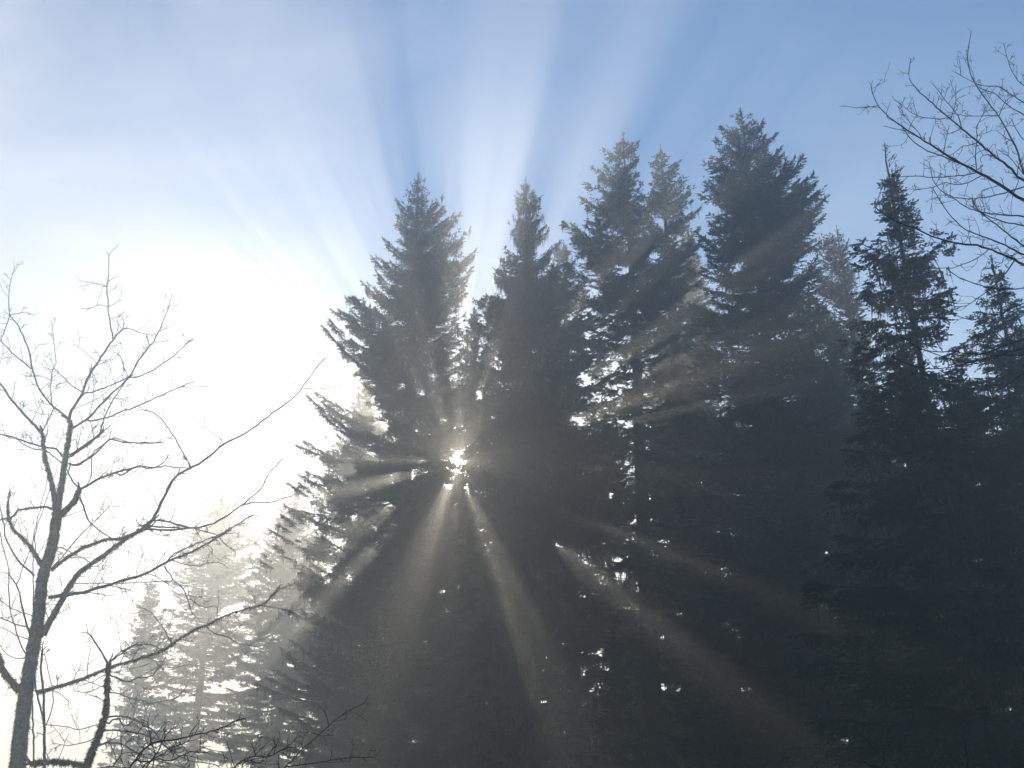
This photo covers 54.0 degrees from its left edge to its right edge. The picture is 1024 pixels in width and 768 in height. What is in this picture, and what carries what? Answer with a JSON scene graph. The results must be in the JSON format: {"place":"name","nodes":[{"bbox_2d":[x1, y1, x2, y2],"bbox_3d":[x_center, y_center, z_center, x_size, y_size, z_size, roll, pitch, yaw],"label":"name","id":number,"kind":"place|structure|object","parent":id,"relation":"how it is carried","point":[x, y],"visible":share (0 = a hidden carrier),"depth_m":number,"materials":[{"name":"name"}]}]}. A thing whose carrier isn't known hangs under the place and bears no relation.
{"place":"outdoors","nodes":[
{"label":"outdoors","id":0,"kind":"place"},
{"bbox_2d":[0,0,1023,767],"label":"sky","id":1,"kind":"structure","parent":0,"point":[248,160],"materials":[{"name":"blue"}]},
{"label":"ground","id":2,"kind":"structure","parent":0,"visible":0},
{"bbox_2d":[0,514,43,767],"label":"sapling","id":3,"kind":"object","parent":2,"relation":"on","point":[26,624],"visible":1,"depth_m":18.25,"materials":[{"name":"grey plant"}]},
{"bbox_2d":[11,453,68,767],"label":"sapling","id":4,"kind":"object","parent":2,"relation":"on","point":[42,709],"visible":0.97,"depth_m":20.03,"materials":[{"name":"grey plant"}]},
{"bbox_2d":[15,623,225,767],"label":"mossy sapling","id":5,"kind":"object","parent":2,"relation":"on","point":[95,744],"visible":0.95,"depth_m":19.93,"materials":[{"name":"grey plant"}]},
{"bbox_2d":[97,579,201,767],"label":"fir tree","id":6,"kind":"object","parent":2,"relation":"on","point":[152,603],"visible":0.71,"depth_m":86.19,"materials":[{"name":"green plant"}]},
{"bbox_2d":[0,247,343,767],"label":"bare tree","id":7,"kind":"object","parent":2,"relation":"on","point":[19,745],"visible":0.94,"depth_m":25.83,"materials":[{"name":"grey plant"}]},
{"bbox_2d":[106,712,247,767],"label":"bare bush","id":8,"kind":"object","parent":2,"relation":"on","point":[161,741],"visible":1,"depth_m":8.05,"materials":[{"name":"brown plant"}]},
{"bbox_2d":[141,481,299,767],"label":"fir tree","id":9,"kind":"object","parent":2,"relation":"on","point":[219,577],"visible":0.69,"depth_m":95.34,"materials":[{"name":"green plant"}]},
{"bbox_2d":[223,725,300,767],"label":"bare bush","id":10,"kind":"object","parent":2,"relation":"on","point":[262,757],"visible":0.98,"depth_m":7.72,"materials":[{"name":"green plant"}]},
{"bbox_2d":[214,484,342,767],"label":"fir tree","id":11,"kind":"object","parent":2,"relation":"on","point":[283,628],"visible":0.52,"depth_m":78.60,"materials":[{"name":"green plant"}]},
{"bbox_2d":[277,695,380,767],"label":"bare bush","id":12,"kind":"object","parent":2,"relation":"on","point":[294,752],"visible":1,"depth_m":7.66,"materials":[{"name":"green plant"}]},
{"bbox_2d":[291,379,413,767],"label":"fir tree","id":13,"kind":"object","parent":2,"relation":"on","point":[347,468],"visible":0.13,"depth_m":65.31,"materials":[{"name":"green plant"}]},
{"bbox_2d":[253,172,490,767],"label":"fir tree","id":14,"kind":"object","parent":2,"relation":"on","point":[393,369],"visible":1,"depth_m":45.95,"materials":[{"name":"green plant"}]},
{"bbox_2d":[331,501,477,767],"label":"fir tree","id":15,"kind":"object","parent":2,"relation":"on","point":[418,736],"visible":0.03,"depth_m":56.39,"materials":[{"name":"green plant"}]},
{"bbox_2d":[374,350,489,764],"bbox_3d":[-4.302,11.512,62.399,8.491,31.395,8.125,0,-23,0],"label":"fir tree","id":16,"kind":"object","parent":2,"relation":"on","point":[447,490],"visible":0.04,"depth_m":64.48,"materials":[{"name":"green plant"}]},
{"bbox_2d":[417,306,522,767],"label":"fir tree","id":17,"kind":"object","parent":2,"relation":"on","point":[480,643],"visible":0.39,"depth_m":51.37,"materials":[{"name":"green plant"}]},
{"bbox_2d":[475,472,562,764],"bbox_3d":[0.242,13.340,59.495,6.694,26.109,6.260,0,-23,0],"label":"fir tree","id":18,"kind":"object","parent":2,"relation":"on","point":[493,704],"depth_m":56.91,"materials":[{"name":"green plant"}]},
{"bbox_2d":[502,416,600,764],"bbox_3d":[2.125,10.824,58.403,6.377,29.524,6.205,0,-23,0],"label":"fir tree","id":19,"kind":"object","parent":2,"relation":"on","point":[560,669],"visible":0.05,"depth_m":55.42,"materials":[{"name":"green plant"}]},
{"bbox_2d":[467,177,650,767],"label":"fir tree","id":20,"kind":"object","parent":2,"relation":"on","point":[521,315],"visible":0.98,"depth_m":44.45,"materials":[{"name":"green plant"}]},
{"bbox_2d":[484,239,639,767],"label":"fir tree","id":21,"kind":"object","parent":2,"relation":"on","point":[575,712],"visible":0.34,"depth_m":48.53,"materials":[{"name":"green plant"}]},
{"bbox_2d":[547,410,645,764],"bbox_3d":[5.320,13.855,61.456,7.585,27.068,7.540,0,-23,0],"label":"fir tree","id":22,"kind":"object","parent":2,"relation":"on","point":[605,578],"visible":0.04,"depth_m":61.23,"materials":[{"name":"green plant"}]},
{"bbox_2d":[573,629,649,767],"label":"fir tree","id":23,"kind":"object","parent":2,"relation":"on","point":[616,680],"visible":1,"depth_m":34.10,"materials":[{"name":"green plant"}]},
{"bbox_2d":[559,131,704,767],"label":"fir tree","id":24,"kind":"object","parent":2,"relation":"on","point":[637,250],"visible":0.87,"depth_m":44.68,"materials":[{"name":"green plant"}]},
{"bbox_2d":[591,548,679,767],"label":"fir tree","id":25,"kind":"object","parent":2,"relation":"on","point":[629,626],"visible":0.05,"depth_m":58.28,"materials":[{"name":"green plant"}]},
{"bbox_2d":[620,310,707,766],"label":"fir tree","id":26,"kind":"object","parent":2,"relation":"on","point":[628,632],"visible":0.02,"depth_m":54.23,"materials":[{"name":"green plant"}]},
{"bbox_2d":[635,145,721,767],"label":"fir tree","id":27,"kind":"object","parent":2,"relation":"on","point":[669,212],"visible":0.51,"depth_m":48.12,"materials":[{"name":"green plant"}]},
{"bbox_2d":[643,231,741,767],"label":"fir tree","id":28,"kind":"object","parent":2,"relation":"on","point":[695,297],"visible":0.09,"depth_m":55.02,"materials":[{"name":"green plant"}]},
{"bbox_2d":[664,599,755,767],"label":"fir tree","id":29,"kind":"object","parent":2,"relation":"on","point":[714,745],"visible":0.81,"depth_m":34.15,"materials":[{"name":"green plant"}]},
{"bbox_2d":[628,107,869,767],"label":"fir tree","id":30,"kind":"object","parent":2,"relation":"on","point":[791,436],"visible":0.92,"depth_m":36.76,"materials":[{"name":"green plant"}]},
{"bbox_2d":[678,350,832,762],"bbox_3d":[11.623,9.958,50.148,7.951,26.696,7.752,-18,-29,36],"label":"fir tree","id":31,"kind":"object","parent":2,"relation":"on","point":[730,494],"visible":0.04,"depth_m":50.70,"materials":[{"name":"green plant"}]},
{"bbox_2d":[680,534,843,767],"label":"fir tree","id":32,"kind":"object","parent":2,"relation":"on","point":[749,696],"visible":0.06,"depth_m":37.89,"materials":[{"name":"green plant"}]},
{"bbox_2d":[784,361,889,764],"bbox_3d":[15.085,9.418,48.151,7.084,24.121,8.263,0,-23,0],"label":"fir tree","id":33,"kind":"object","parent":2,"relation":"on","point":[821,555],"visible":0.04,"depth_m":47.49,"materials":[{"name":"green plant"}]},
{"bbox_2d":[781,225,910,766],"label":"fir tree","id":34,"kind":"object","parent":2,"relation":"on","point":[834,292],"visible":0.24,"depth_m":42.15,"materials":[{"name":"green plant"}]},
{"bbox_2d":[816,379,897,760],"bbox_3d":[15.290,9.864,43.946,5.654,22.360,7.067,9,-24,-19],"label":"fir tree","id":35,"kind":"object","parent":2,"relation":"on","point":[823,631],"depth_m":44.55,"materials":[{"name":"green plant"}]},
{"bbox_2d":[778,143,1023,767],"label":"spruce tree","id":36,"kind":"object","parent":2,"relation":"on","point":[919,667],"visible":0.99,"depth_m":20.11,"materials":[{"name":"green plant"}]},
{"bbox_2d":[832,342,987,767],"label":"fir tree","id":37,"kind":"object","parent":2,"relation":"on","point":[890,713],"visible":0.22,"depth_m":26.80,"materials":[{"name":"green plant"}]},
{"bbox_2d":[842,27,1023,398],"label":"bare tree","id":38,"kind":"object","parent":2,"relation":"on","point":[997,183],"visible":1,"depth_m":11.07,"materials":[{"name":"brown plant"}]},
{"bbox_2d":[856,424,1009,766],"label":"fir tree","id":39,"kind":"object","parent":2,"relation":"on","point":[869,703],"visible":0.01,"depth_m":33.19,"materials":[{"name":"green plant"}]},
{"bbox_2d":[893,367,1023,766],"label":"fir tree","id":40,"kind":"object","parent":2,"relation":"on","point":[986,635],"visible":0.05,"depth_m":27.57,"materials":[{"name":"green plant"}]},
{"bbox_2d":[955,733,973,767],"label":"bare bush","id":41,"kind":"object","parent":2,"relation":"on","point":[967,764],"visible":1,"depth_m":7.53,"materials":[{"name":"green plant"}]},
{"bbox_2d":[914,254,1023,767],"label":"spruce tree","id":42,"kind":"object","parent":2,"relation":"on","point":[1011,367],"visible":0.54,"depth_m":22.03,"materials":[{"name":"green plant"}]},
{"bbox_2d":[973,342,1023,732],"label":"fir tree","id":43,"kind":"object","parent":2,"relation":"on","point":[1014,414],"visible":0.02,"depth_m":32.01,"materials":[{"name":"green plant"}]}
]}

